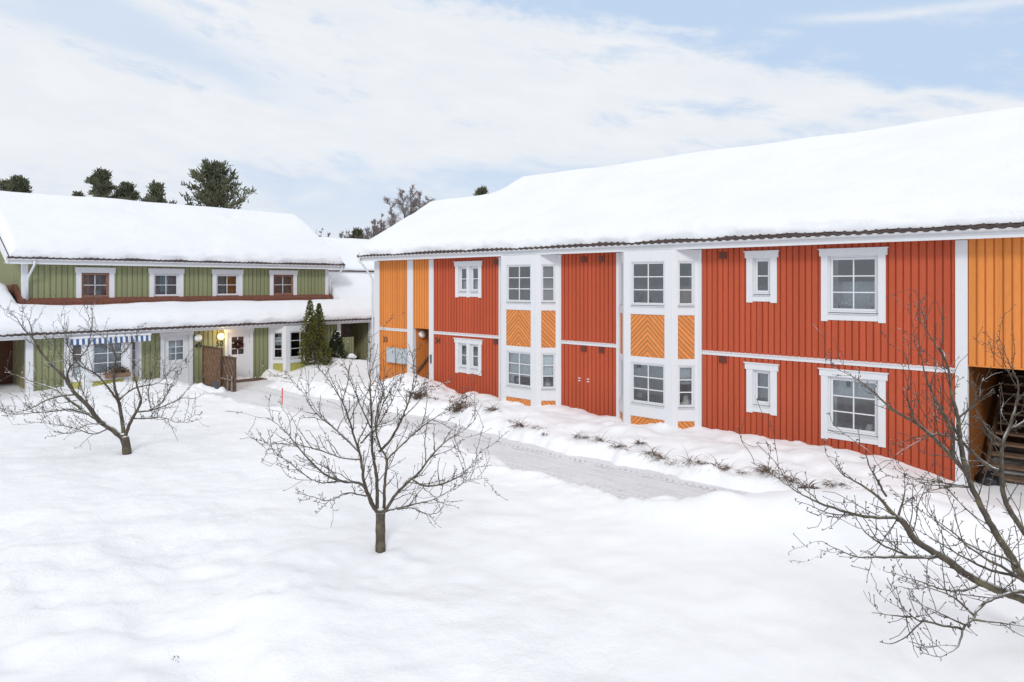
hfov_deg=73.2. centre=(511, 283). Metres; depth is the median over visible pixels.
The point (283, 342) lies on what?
bay window
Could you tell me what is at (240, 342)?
wreath
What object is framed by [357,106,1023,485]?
apartment house
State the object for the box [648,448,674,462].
grass tuft
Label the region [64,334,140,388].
bay window
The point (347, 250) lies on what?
house
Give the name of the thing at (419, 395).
shrub
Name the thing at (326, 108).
sky
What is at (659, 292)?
bay window
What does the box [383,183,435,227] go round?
birch tree
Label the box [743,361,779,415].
window
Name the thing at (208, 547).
ground
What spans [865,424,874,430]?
table lamp
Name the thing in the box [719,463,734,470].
grass tuft
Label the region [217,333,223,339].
wall lamp
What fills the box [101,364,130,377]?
planter box
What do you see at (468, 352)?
window
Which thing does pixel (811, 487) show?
grass tuft
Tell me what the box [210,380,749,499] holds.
path
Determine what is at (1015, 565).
fruit tree
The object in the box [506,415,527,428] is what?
grass tuft
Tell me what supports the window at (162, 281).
in the row house at (176, 278)
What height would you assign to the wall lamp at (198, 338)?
0.310 m
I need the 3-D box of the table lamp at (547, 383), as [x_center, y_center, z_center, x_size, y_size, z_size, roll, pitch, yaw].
[1.117,3.170,21.530,0.208,0.360,0.208,0,0,43]
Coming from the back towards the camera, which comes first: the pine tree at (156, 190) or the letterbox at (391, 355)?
the pine tree at (156, 190)
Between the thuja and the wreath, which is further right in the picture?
the thuja
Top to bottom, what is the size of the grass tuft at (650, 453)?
0.325 m
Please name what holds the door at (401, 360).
in the letterbox at (401, 359)
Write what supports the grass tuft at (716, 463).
on the ground
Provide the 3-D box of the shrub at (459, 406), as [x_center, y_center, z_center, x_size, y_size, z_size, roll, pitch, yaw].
[-1.632,3.687,21.105,0.991,0.546,0.840,0,0,-34]
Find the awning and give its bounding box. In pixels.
[69,333,151,344]
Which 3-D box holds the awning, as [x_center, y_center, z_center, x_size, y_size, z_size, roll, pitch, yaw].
[-14.920,2.085,25.685,0.122,0.300,2.760,0,0,43]
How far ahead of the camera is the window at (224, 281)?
31.06 m
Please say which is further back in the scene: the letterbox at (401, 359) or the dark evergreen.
the dark evergreen
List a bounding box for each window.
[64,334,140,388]
[74,267,115,297]
[148,268,184,296]
[211,269,242,295]
[268,325,306,372]
[269,270,297,294]
[341,324,350,336]
[454,261,481,297]
[454,338,482,375]
[499,255,560,405]
[616,250,701,428]
[743,250,779,302]
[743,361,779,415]
[818,247,888,322]
[818,367,888,447]
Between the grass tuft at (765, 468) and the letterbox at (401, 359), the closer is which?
the grass tuft at (765, 468)
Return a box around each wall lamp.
[194,334,201,341]
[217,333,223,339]
[419,330,425,337]
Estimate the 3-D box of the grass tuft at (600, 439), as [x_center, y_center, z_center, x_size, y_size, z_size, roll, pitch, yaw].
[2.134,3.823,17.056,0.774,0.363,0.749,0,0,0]
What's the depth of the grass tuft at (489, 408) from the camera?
20.34 m
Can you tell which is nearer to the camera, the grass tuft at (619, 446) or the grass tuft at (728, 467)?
the grass tuft at (728, 467)
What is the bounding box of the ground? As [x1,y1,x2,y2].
[0,357,1023,681]
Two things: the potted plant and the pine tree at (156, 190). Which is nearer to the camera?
the potted plant
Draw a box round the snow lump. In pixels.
[347,353,356,357]
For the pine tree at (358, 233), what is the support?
on the ground
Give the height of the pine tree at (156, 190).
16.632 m
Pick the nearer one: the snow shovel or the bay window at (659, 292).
the bay window at (659, 292)
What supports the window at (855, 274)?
in the apartment house at (711, 284)
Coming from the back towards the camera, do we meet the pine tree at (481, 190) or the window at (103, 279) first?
the pine tree at (481, 190)
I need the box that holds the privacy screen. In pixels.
[202,345,236,391]
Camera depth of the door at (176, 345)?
28.04 m
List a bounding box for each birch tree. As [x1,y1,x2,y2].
[339,231,357,238]
[361,220,385,238]
[372,214,386,234]
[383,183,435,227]
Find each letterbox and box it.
[386,347,395,362]
[396,348,406,363]
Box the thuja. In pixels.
[298,299,333,365]
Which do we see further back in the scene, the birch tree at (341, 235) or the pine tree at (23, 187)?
the birch tree at (341, 235)
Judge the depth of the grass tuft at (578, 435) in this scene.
17.42 m
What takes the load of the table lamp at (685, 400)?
in the apartment house at (711, 284)
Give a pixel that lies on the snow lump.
(351, 355)
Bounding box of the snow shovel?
[212,354,221,388]
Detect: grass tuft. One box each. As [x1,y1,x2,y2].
[482,404,498,412]
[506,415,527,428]
[571,430,585,440]
[583,428,611,443]
[606,440,634,449]
[636,441,667,459]
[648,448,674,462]
[676,447,706,464]
[702,456,740,470]
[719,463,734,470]
[745,459,786,477]
[769,469,810,483]
[792,477,832,488]
[822,477,850,488]
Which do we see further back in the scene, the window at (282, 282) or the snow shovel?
the window at (282, 282)
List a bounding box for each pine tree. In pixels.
[0,174,30,191]
[14,175,32,192]
[72,190,88,196]
[83,166,128,199]
[113,181,147,201]
[139,179,176,203]
[179,158,256,208]
[348,227,364,238]
[473,184,488,195]
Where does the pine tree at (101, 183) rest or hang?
on the ground
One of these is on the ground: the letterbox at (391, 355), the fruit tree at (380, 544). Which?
the fruit tree at (380, 544)
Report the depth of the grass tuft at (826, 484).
13.18 m
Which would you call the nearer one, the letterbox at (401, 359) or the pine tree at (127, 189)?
the letterbox at (401, 359)
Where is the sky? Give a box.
[0,0,1023,238]
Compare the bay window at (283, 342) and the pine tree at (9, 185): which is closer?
the bay window at (283, 342)
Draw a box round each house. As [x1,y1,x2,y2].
[0,191,373,392]
[320,237,373,273]
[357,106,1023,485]
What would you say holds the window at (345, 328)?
in the row house at (176, 278)
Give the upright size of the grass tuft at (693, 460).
0.445 m
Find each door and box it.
[160,331,193,383]
[224,328,253,379]
[386,348,393,361]
[396,349,403,363]
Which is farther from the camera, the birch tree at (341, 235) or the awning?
the birch tree at (341, 235)
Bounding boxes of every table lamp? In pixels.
[545,379,550,385]
[681,396,690,404]
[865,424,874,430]
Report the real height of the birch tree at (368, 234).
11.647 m
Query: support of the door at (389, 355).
in the letterbox at (391, 355)
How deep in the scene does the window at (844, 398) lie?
15.58 m
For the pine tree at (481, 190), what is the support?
on the ground
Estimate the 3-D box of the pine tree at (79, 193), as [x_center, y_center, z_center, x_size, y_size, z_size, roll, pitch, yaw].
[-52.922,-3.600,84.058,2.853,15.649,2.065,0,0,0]
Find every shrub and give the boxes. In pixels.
[403,380,438,399]
[446,394,475,412]
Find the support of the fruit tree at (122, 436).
on the ground
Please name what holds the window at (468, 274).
in the apartment house at (711, 284)
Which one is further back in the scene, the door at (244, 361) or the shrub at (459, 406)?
the door at (244, 361)
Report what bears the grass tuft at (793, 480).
on the ground
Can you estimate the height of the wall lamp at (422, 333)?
0.300 m
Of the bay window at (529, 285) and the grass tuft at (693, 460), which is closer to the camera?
the grass tuft at (693, 460)
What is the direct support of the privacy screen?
attached to the row house at (176, 278)
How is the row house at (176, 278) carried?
on the ground
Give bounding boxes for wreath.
[234,339,243,347]
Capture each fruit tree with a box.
[0,284,208,454]
[228,312,508,552]
[737,289,1023,660]
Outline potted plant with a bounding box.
[840,298,852,307]
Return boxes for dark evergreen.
[329,330,348,358]
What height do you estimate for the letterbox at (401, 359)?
0.565 m
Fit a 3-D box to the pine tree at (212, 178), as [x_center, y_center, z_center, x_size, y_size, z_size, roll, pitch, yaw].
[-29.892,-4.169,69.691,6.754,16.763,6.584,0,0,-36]
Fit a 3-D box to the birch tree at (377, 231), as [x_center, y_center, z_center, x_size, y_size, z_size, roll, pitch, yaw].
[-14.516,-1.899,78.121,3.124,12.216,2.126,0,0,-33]
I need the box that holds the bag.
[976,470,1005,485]

